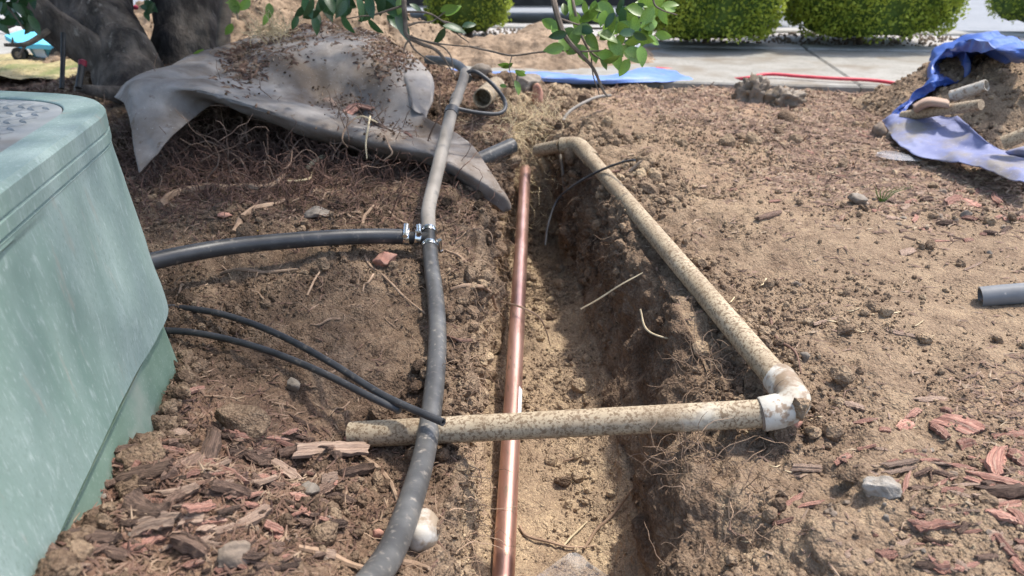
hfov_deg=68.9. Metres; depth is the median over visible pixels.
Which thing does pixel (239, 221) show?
root
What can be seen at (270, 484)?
bark chunk
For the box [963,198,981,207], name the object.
red wood chip
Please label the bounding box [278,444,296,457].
bark chunk
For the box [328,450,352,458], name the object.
bark chunk
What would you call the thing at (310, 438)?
bark chunk
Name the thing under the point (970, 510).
wood sliver
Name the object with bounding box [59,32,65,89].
stake
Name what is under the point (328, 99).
wood chip
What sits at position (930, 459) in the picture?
red wood chip
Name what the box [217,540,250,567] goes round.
stone
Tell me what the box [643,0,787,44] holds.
clipped shrub
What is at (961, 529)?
bark chunk
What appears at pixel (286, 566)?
bark chunk
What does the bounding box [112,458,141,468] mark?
red wood chip
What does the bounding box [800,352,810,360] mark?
pebble
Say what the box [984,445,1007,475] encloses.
red wood chip
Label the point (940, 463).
wood sliver
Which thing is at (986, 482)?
bark chunk
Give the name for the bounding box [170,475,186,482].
bark chunk
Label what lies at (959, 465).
red wood chip
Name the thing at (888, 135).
pebble
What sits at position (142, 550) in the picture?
red wood chip
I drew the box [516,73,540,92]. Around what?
concrete lump
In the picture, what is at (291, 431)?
red wood chip
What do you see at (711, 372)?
roots
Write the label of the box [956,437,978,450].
red wood chip
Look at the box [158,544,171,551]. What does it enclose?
wood sliver
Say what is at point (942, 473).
bark chunk
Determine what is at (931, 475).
bark chunk
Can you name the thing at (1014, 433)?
red wood chip
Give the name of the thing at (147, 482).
bark chunk
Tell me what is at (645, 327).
root
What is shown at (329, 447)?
bark chunk
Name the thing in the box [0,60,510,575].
root and bark litter
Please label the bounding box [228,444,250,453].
bark chunk
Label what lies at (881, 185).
bark chunk
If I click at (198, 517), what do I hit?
wood sliver
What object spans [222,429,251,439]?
red wood chip
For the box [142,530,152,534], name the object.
red wood chip
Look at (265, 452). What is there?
bark chunk
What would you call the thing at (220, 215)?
pebble
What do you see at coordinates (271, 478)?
wood sliver
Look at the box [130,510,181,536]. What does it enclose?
wood sliver
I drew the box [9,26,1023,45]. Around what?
gravel strip
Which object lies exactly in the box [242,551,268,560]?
bark chunk
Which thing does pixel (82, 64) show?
capped post
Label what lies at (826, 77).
garden hose
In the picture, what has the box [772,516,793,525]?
red wood chip
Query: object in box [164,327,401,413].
hose
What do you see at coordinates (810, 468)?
wood sliver
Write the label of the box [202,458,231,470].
wood sliver
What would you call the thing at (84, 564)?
wood sliver
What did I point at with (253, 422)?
earth clod
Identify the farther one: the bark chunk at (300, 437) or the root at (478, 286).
the root at (478, 286)
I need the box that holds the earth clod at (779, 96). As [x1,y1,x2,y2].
[763,85,807,107]
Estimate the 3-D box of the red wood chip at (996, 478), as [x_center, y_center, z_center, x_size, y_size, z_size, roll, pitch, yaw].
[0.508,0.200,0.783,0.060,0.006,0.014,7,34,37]
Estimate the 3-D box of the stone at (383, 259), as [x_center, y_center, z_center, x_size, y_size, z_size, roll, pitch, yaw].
[-0.228,-0.049,1.325,0.042,0.035,0.031,14,29,27]
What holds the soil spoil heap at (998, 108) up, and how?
on the ground at (650, 291)
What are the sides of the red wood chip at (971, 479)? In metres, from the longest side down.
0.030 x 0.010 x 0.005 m
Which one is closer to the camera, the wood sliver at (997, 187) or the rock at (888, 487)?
the rock at (888, 487)
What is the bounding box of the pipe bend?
[424,55,471,82]
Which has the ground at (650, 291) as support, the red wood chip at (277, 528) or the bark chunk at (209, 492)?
the bark chunk at (209, 492)
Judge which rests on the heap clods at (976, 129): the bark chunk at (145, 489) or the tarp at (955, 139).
the tarp at (955, 139)
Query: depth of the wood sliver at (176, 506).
0.66 m
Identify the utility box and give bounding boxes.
[0,91,176,575]
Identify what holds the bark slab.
on the tarp at (955, 139)
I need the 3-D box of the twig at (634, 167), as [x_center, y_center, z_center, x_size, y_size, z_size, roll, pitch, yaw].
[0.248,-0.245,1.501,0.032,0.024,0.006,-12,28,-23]
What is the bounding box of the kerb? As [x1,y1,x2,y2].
[0,15,1023,36]
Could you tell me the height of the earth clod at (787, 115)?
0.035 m
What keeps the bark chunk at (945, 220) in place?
on the ground at (650, 291)
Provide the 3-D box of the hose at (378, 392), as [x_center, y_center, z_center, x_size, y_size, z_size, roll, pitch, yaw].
[-0.385,0.090,1.075,0.716,0.064,0.084,12,28,24]
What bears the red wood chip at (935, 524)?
on the ground at (650, 291)
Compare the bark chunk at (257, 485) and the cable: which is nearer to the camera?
the bark chunk at (257, 485)
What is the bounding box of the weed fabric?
[114,21,510,211]
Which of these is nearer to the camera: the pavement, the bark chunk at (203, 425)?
the bark chunk at (203, 425)
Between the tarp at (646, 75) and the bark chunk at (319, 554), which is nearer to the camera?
the bark chunk at (319, 554)
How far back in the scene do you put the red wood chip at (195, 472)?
0.72 m
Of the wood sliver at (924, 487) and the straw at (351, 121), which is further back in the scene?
the straw at (351, 121)
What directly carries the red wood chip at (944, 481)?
on the ground at (650, 291)
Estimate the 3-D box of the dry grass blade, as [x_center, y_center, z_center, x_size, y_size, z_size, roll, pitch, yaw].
[-0.431,-0.311,1.799,0.075,0.038,0.204,19,31,34]
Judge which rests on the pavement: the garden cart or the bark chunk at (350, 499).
the garden cart
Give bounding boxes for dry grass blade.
[306,154,370,168]
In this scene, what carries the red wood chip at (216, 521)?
on the ground at (650, 291)
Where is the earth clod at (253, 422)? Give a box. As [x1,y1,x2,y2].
[214,402,270,440]
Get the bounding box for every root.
[156,173,286,208]
[220,268,297,274]
[231,199,284,232]
[298,544,362,569]
[361,248,424,313]
[361,455,397,502]
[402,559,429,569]
[444,249,483,292]
[447,334,487,342]
[450,283,504,319]
[500,300,550,345]
[580,272,642,309]
[582,170,620,181]
[639,309,667,338]
[768,306,801,372]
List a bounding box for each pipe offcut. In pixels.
[899,99,984,118]
[949,79,989,101]
[1000,127,1023,148]
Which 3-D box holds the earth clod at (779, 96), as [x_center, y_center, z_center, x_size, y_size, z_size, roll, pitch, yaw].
[0.900,-0.639,2.471,0.162,0.065,0.093,0,26,0]
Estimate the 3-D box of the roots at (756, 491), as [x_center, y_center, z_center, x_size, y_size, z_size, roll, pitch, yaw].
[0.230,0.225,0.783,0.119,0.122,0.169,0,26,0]
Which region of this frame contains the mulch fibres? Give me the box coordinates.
[557,82,1023,575]
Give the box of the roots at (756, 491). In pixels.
[689,449,807,568]
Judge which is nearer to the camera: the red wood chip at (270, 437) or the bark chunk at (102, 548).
the bark chunk at (102, 548)
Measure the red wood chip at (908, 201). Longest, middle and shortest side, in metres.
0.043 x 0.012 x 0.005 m
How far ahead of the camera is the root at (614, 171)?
1.71 m
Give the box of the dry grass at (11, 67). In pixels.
[0,53,77,78]
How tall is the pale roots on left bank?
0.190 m
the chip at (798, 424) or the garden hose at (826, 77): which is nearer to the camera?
the chip at (798, 424)
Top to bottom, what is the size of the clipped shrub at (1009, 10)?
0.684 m
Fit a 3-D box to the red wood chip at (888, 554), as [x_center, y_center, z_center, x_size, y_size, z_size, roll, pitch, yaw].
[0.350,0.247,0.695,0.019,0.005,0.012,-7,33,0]
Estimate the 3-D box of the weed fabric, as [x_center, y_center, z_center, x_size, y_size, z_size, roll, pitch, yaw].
[-0.605,-0.492,1.975,0.858,0.279,1.278,-8,27,-16]
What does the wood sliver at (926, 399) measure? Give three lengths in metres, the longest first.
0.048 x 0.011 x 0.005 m
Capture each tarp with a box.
[454,67,692,83]
[882,31,1023,181]
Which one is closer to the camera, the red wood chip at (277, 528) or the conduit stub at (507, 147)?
the red wood chip at (277, 528)
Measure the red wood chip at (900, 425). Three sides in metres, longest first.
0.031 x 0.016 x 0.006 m
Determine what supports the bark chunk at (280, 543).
on the ground at (650, 291)
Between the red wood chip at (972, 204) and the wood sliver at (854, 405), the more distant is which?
the red wood chip at (972, 204)
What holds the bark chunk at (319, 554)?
on the ground at (650, 291)
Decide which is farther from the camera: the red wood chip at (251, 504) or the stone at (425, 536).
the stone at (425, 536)
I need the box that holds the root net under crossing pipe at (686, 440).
[625,390,790,525]
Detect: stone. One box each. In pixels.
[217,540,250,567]
[286,377,300,391]
[303,206,329,218]
[372,251,396,266]
[372,529,383,537]
[409,508,440,552]
[470,63,491,77]
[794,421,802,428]
[847,193,867,203]
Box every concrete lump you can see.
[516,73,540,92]
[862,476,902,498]
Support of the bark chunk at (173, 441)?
on the ground at (650, 291)
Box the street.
[2,0,1023,30]
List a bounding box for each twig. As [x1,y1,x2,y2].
[306,272,319,295]
[359,205,374,228]
[518,524,596,548]
[563,521,587,547]
[582,487,633,549]
[628,160,642,172]
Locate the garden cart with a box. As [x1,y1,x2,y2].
[4,30,66,59]
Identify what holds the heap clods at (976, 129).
on the soil spoil heap at (998, 108)
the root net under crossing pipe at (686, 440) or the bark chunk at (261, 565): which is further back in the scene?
the root net under crossing pipe at (686, 440)
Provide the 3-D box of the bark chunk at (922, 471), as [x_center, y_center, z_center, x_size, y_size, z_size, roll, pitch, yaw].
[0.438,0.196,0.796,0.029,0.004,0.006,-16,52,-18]
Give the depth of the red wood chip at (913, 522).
0.72 m
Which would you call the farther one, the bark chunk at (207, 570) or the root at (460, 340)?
the root at (460, 340)
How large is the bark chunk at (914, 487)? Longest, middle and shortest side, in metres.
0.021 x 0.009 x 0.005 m
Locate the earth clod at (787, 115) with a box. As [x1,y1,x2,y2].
[777,110,794,123]
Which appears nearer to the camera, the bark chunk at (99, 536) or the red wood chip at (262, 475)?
the bark chunk at (99, 536)
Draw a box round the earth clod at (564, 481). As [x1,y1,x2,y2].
[554,476,571,486]
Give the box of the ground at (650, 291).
[0,63,1023,575]
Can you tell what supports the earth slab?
on the ground at (650, 291)
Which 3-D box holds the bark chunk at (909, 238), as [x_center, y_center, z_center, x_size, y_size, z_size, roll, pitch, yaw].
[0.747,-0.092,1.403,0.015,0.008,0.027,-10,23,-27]
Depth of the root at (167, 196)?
1.61 m
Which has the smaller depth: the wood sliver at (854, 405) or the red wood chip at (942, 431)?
the red wood chip at (942, 431)
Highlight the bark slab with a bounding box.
[912,97,949,112]
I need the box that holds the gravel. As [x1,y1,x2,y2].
[455,27,1019,46]
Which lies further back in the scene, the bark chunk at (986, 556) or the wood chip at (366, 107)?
the wood chip at (366, 107)
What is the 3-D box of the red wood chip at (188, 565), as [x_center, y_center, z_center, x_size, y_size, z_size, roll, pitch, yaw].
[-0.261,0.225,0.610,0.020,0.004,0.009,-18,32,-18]
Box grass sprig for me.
[876,186,912,201]
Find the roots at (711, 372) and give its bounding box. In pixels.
[648,303,750,402]
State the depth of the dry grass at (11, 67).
2.88 m
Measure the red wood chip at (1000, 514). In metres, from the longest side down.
0.029 x 0.014 x 0.006 m
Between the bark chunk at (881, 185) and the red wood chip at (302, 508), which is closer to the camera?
the red wood chip at (302, 508)
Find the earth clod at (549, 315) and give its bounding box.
[543,310,557,320]
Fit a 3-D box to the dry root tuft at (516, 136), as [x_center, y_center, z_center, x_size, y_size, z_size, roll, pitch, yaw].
[0.027,-0.380,2.156,0.464,0.399,0.534,0,26,0]
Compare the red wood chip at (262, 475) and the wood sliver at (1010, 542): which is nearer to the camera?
the wood sliver at (1010, 542)
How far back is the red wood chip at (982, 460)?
0.83 m
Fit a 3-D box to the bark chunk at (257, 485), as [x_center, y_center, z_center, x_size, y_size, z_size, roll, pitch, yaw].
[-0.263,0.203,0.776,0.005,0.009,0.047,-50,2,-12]
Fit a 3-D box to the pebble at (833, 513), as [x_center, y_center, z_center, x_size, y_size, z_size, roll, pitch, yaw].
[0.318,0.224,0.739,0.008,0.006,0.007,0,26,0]
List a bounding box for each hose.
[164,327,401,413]
[168,304,445,425]
[656,67,894,83]
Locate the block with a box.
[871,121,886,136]
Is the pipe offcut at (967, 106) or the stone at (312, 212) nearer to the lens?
the stone at (312, 212)
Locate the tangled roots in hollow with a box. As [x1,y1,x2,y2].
[104,53,478,193]
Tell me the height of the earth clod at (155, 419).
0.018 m
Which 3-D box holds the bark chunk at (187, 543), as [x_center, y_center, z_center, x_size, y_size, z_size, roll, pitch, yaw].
[-0.271,0.215,0.626,0.052,0.012,0.017,12,57,24]
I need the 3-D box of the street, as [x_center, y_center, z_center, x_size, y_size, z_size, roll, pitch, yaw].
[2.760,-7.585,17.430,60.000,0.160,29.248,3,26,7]
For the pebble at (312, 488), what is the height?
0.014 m
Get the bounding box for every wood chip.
[55,540,66,545]
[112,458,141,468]
[122,542,151,555]
[141,535,166,547]
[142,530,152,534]
[143,494,162,502]
[162,445,184,453]
[180,501,216,513]
[180,559,204,568]
[186,469,201,478]
[190,386,204,393]
[196,517,227,525]
[201,459,249,483]
[209,471,225,474]
[213,565,229,573]
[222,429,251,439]
[235,491,266,499]
[237,564,246,569]
[241,501,261,507]
[258,473,275,480]
[262,435,290,440]
[264,519,283,534]
[268,530,284,539]
[276,439,294,446]
[281,428,299,434]
[289,492,307,501]
[289,503,318,517]
[291,510,308,516]
[319,516,328,520]
[322,97,336,105]
[342,103,359,114]
[349,103,374,110]
[370,120,390,130]
[769,199,780,202]
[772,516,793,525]
[778,491,803,514]
[798,500,824,507]
[834,452,851,465]
[836,457,847,462]
[853,418,880,423]
[857,443,876,450]
[875,548,898,560]
[879,426,890,432]
[896,418,914,430]
[902,470,911,494]
[903,449,917,452]
[904,198,916,203]
[904,407,921,418]
[907,519,926,528]
[910,509,925,518]
[911,214,918,222]
[913,519,960,532]
[914,452,927,456]
[920,457,942,461]
[927,503,959,508]
[927,553,950,574]
[929,421,950,439]
[930,414,984,435]
[931,542,952,546]
[933,476,958,485]
[934,240,950,241]
[940,406,953,413]
[941,486,965,492]
[943,194,962,204]
[945,463,977,470]
[954,529,982,533]
[954,561,979,571]
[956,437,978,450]
[961,215,978,220]
[961,238,973,241]
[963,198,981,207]
[963,475,995,485]
[965,470,1023,484]
[967,456,984,463]
[973,188,982,194]
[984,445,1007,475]
[986,509,1018,524]
[989,533,1000,541]
[991,191,1003,203]
[991,429,1023,438]
[993,534,1017,556]
[998,499,1021,507]
[1006,448,1023,466]
[1006,508,1023,524]
[1008,556,1023,575]
[1014,538,1023,544]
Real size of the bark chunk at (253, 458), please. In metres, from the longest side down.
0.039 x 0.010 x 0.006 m
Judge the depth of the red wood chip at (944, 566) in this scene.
0.67 m
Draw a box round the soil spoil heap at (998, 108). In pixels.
[845,54,1023,150]
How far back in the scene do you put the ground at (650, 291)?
1.13 m
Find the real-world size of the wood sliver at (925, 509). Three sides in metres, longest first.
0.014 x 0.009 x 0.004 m
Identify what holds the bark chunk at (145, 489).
on the ground at (650, 291)
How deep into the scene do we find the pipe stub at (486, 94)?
2.08 m
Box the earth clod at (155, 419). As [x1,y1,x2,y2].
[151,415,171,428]
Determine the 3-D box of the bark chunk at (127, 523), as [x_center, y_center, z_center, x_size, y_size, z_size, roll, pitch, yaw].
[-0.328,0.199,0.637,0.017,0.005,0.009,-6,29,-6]
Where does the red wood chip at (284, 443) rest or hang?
on the ground at (650, 291)
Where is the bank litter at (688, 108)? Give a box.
[447,73,888,214]
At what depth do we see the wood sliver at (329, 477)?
0.84 m
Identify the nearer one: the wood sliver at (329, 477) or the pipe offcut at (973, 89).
the wood sliver at (329, 477)
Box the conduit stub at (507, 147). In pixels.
[478,138,517,162]
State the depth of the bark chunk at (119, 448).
0.75 m
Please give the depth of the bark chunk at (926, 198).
1.58 m
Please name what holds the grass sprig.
on the ground at (650, 291)
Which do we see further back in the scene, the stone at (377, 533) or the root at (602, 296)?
the root at (602, 296)
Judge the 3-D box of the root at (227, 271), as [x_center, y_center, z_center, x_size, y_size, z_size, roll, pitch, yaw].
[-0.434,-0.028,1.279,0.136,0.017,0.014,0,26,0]
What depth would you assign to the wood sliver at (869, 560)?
0.69 m
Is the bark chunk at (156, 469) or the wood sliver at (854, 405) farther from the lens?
the wood sliver at (854, 405)
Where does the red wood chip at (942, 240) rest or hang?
on the ground at (650, 291)
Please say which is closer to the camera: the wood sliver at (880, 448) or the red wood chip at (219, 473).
the red wood chip at (219, 473)
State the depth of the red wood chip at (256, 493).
0.74 m
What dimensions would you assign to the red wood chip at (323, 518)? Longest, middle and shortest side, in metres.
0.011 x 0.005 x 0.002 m
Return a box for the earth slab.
[112,435,165,476]
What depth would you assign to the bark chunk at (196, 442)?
0.84 m
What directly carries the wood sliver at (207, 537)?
on the ground at (650, 291)
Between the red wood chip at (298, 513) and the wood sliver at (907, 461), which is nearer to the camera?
the red wood chip at (298, 513)
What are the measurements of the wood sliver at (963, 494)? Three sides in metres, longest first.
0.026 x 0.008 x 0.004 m
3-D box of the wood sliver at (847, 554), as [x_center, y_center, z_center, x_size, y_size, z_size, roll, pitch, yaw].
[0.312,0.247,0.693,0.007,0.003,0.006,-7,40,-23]
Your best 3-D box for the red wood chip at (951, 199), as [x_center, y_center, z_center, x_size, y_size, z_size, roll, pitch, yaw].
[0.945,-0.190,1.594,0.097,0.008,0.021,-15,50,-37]
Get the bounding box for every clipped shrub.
[422,0,513,37]
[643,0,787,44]
[781,0,970,44]
[984,0,1023,23]
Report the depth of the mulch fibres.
1.76 m
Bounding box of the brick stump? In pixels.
[531,83,542,106]
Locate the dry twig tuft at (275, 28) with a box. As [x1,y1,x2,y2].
[237,2,303,44]
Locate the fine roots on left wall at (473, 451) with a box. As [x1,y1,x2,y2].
[355,133,524,575]
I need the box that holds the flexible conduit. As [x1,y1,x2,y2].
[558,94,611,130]
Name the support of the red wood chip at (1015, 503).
on the ground at (650, 291)
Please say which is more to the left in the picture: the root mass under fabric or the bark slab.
the root mass under fabric
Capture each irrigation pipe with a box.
[150,67,468,575]
[346,137,810,446]
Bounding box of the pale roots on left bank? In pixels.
[112,141,495,370]
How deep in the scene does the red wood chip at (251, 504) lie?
0.71 m
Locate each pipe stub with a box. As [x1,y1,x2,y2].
[473,77,503,107]
[977,283,1023,305]
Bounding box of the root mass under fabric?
[110,104,497,229]
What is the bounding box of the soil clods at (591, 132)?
[5,66,1023,575]
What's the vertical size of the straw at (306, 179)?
0.011 m
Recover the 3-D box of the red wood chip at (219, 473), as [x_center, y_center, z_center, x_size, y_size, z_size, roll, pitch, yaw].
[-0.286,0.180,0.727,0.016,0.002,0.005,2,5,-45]
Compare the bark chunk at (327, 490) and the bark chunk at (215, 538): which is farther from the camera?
the bark chunk at (327, 490)
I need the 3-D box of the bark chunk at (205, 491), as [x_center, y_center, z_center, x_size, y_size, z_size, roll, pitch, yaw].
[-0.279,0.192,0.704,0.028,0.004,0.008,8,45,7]
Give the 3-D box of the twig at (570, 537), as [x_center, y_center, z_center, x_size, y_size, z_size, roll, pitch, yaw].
[0.090,0.349,1.062,0.003,0.005,0.062,19,32,35]
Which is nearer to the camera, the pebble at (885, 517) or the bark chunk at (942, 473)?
the pebble at (885, 517)
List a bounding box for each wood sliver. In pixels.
[80,563,90,567]
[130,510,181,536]
[153,482,199,497]
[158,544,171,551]
[169,504,181,508]
[170,428,191,435]
[177,512,204,526]
[193,504,271,535]
[195,524,216,532]
[200,535,211,539]
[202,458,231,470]
[204,540,221,547]
[250,474,278,483]
[271,458,303,481]
[291,441,369,458]
[314,548,336,559]
[321,471,338,483]
[790,463,822,472]
[813,316,839,325]
[825,538,837,541]
[843,401,864,411]
[843,552,850,557]
[863,558,874,563]
[874,447,887,450]
[879,458,919,467]
[881,466,916,474]
[885,215,902,220]
[886,327,915,338]
[889,537,911,549]
[898,247,916,255]
[899,203,910,209]
[902,553,913,558]
[912,484,933,489]
[913,396,948,401]
[921,507,936,516]
[931,462,954,465]
[947,490,971,498]
[952,483,980,485]
[955,558,969,572]
[956,507,980,511]
[964,261,982,270]
[988,529,1003,536]
[990,185,1003,188]
[999,540,1012,547]
[1014,544,1023,550]
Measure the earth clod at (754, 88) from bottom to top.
0.098 m
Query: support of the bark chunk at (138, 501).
on the ground at (650, 291)
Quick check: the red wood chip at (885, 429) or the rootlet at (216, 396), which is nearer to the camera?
the red wood chip at (885, 429)
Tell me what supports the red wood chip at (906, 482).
on the ground at (650, 291)
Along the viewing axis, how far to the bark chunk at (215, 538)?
0.66 m
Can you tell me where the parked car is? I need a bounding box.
[395,0,637,7]
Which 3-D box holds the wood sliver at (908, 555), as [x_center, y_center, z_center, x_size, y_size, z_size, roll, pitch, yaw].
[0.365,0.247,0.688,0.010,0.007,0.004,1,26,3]
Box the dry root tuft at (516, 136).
[443,82,587,243]
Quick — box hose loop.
[458,69,507,115]
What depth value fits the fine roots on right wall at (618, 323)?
1.41 m
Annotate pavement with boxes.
[0,30,934,92]
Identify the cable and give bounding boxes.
[544,159,635,245]
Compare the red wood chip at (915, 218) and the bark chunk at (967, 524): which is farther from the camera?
the red wood chip at (915, 218)
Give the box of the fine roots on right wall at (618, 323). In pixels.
[550,138,752,575]
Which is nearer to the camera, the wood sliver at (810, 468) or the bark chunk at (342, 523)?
the bark chunk at (342, 523)
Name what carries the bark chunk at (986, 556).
on the ground at (650, 291)
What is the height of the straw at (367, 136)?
0.069 m
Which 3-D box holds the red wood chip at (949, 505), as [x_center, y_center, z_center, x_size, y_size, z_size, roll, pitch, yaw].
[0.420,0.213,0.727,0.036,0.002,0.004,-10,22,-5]
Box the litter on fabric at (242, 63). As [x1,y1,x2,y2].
[208,19,424,138]
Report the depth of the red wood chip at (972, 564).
0.66 m
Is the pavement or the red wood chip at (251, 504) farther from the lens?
the pavement
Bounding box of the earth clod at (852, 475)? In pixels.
[836,468,868,483]
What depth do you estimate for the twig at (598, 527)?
1.07 m
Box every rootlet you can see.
[205,395,232,400]
[271,401,296,409]
[310,317,340,325]
[331,401,349,413]
[362,273,373,291]
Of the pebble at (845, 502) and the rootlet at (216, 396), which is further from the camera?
the rootlet at (216, 396)
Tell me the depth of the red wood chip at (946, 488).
0.75 m
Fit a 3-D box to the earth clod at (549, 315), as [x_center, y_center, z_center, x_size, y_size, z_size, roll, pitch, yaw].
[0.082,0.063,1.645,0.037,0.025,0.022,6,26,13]
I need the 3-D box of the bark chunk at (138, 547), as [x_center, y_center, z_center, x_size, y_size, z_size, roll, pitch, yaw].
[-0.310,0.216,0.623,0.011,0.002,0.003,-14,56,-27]
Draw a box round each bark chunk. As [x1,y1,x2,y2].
[47,542,69,552]
[67,527,122,545]
[78,516,119,526]
[91,543,108,555]
[102,551,125,560]
[103,544,127,556]
[104,478,115,488]
[114,444,138,454]
[114,458,174,483]
[119,518,137,527]
[121,487,170,518]
[127,537,140,543]
[133,543,146,549]
[138,479,156,492]
[141,483,155,492]
[160,452,205,479]
[162,489,186,502]
[166,438,178,445]
[169,530,210,558]
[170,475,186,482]
[173,443,184,446]
[184,554,211,560]
[185,423,197,428]
[190,438,201,446]
[199,472,212,480]
[199,488,230,495]
[200,424,215,428]
[200,426,221,461]
[201,567,212,573]
[202,489,236,498]
[209,479,251,499]
[211,535,220,541]
[216,504,240,514]
[221,432,234,438]
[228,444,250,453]
[229,447,272,463]
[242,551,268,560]
[243,453,276,466]
[244,449,275,457]
[246,541,284,553]
[251,472,285,489]
[252,483,263,487]
[252,562,280,570]
[255,560,267,569]
[257,459,267,464]
[260,447,274,451]
[272,546,283,554]
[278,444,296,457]
[279,562,298,570]
[283,498,294,504]
[288,413,319,433]
[293,555,300,561]
[295,435,307,439]
[296,518,312,525]
[300,470,316,476]
[305,557,331,567]
[306,437,314,441]
[309,512,319,516]
[310,552,326,557]
[318,445,335,450]
[318,482,334,494]
[325,492,356,504]
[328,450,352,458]
[329,518,347,529]
[337,463,374,477]
[754,210,781,220]
[875,183,891,187]
[887,200,904,203]
[903,235,915,240]
[907,485,922,490]
[911,211,920,215]
[912,467,932,477]
[912,561,939,569]
[920,196,933,201]
[922,535,947,544]
[929,468,932,480]
[932,469,955,479]
[936,221,952,225]
[937,218,952,222]
[955,523,967,534]
[961,521,971,526]
[972,483,1023,499]
[974,553,998,560]
[980,480,995,485]
[983,230,997,234]
[999,226,1012,232]
[1006,467,1023,474]
[1015,524,1023,530]
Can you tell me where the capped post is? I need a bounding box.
[75,59,86,89]
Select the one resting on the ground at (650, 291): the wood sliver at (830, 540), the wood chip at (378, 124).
the wood sliver at (830, 540)
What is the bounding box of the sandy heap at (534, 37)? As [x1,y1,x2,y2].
[444,21,659,70]
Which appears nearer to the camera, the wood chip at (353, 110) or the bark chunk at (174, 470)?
the bark chunk at (174, 470)
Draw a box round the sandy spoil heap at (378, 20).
[0,0,470,79]
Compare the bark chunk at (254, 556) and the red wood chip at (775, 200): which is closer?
the bark chunk at (254, 556)
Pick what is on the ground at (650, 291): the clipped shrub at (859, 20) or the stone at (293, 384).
the stone at (293, 384)
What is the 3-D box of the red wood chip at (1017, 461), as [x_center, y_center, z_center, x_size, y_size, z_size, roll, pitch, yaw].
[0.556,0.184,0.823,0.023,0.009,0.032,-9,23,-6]
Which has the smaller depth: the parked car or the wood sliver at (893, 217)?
the wood sliver at (893, 217)
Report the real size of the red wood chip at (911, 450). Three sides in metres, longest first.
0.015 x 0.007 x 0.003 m
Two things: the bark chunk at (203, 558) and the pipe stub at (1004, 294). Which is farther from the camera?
the pipe stub at (1004, 294)
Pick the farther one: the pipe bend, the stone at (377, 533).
the pipe bend
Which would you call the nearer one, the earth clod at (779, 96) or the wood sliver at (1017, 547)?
the wood sliver at (1017, 547)
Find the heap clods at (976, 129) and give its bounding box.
[833,54,1023,149]
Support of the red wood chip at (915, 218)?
on the ground at (650, 291)
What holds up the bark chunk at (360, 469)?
on the ground at (650, 291)
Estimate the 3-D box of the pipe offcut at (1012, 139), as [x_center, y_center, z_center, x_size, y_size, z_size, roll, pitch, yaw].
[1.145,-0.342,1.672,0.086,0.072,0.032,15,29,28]
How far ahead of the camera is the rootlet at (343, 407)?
1.01 m
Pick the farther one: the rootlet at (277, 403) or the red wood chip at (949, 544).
the rootlet at (277, 403)
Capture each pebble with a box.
[217,212,232,217]
[301,481,319,495]
[791,281,801,285]
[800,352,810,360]
[829,511,837,516]
[842,500,850,504]
[882,514,889,520]
[885,132,891,139]
[938,189,946,194]
[960,210,972,216]
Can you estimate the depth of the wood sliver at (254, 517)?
0.69 m
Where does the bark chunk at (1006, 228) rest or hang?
on the ground at (650, 291)
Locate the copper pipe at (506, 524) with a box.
[492,165,530,575]
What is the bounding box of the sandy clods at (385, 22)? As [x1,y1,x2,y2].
[5,0,467,77]
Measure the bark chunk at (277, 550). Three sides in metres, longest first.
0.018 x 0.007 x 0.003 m
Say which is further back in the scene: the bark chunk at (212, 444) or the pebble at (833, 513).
the bark chunk at (212, 444)
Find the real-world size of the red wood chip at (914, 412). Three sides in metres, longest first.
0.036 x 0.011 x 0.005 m
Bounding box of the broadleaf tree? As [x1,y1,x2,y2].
[0,0,678,104]
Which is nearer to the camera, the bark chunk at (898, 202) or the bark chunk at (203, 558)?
the bark chunk at (203, 558)
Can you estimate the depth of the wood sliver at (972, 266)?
1.29 m
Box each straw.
[288,172,311,181]
[342,118,354,146]
[355,115,377,122]
[365,115,370,158]
[384,136,392,159]
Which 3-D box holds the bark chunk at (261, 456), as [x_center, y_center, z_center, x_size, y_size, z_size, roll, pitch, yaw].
[-0.299,0.191,0.852,0.049,0.010,0.016,18,20,-21]
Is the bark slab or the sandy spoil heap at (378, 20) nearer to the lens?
the bark slab
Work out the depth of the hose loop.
1.72 m
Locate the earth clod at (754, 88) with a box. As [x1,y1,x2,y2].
[731,73,770,103]
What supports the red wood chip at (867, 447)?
on the ground at (650, 291)
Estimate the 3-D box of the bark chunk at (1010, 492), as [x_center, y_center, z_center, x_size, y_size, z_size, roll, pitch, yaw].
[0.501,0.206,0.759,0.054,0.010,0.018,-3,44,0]
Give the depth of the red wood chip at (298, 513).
0.73 m
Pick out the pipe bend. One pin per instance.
(458, 65)
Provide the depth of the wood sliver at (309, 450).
0.90 m
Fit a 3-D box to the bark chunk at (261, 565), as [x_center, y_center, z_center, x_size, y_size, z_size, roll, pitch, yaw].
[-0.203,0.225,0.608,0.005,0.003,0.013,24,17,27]

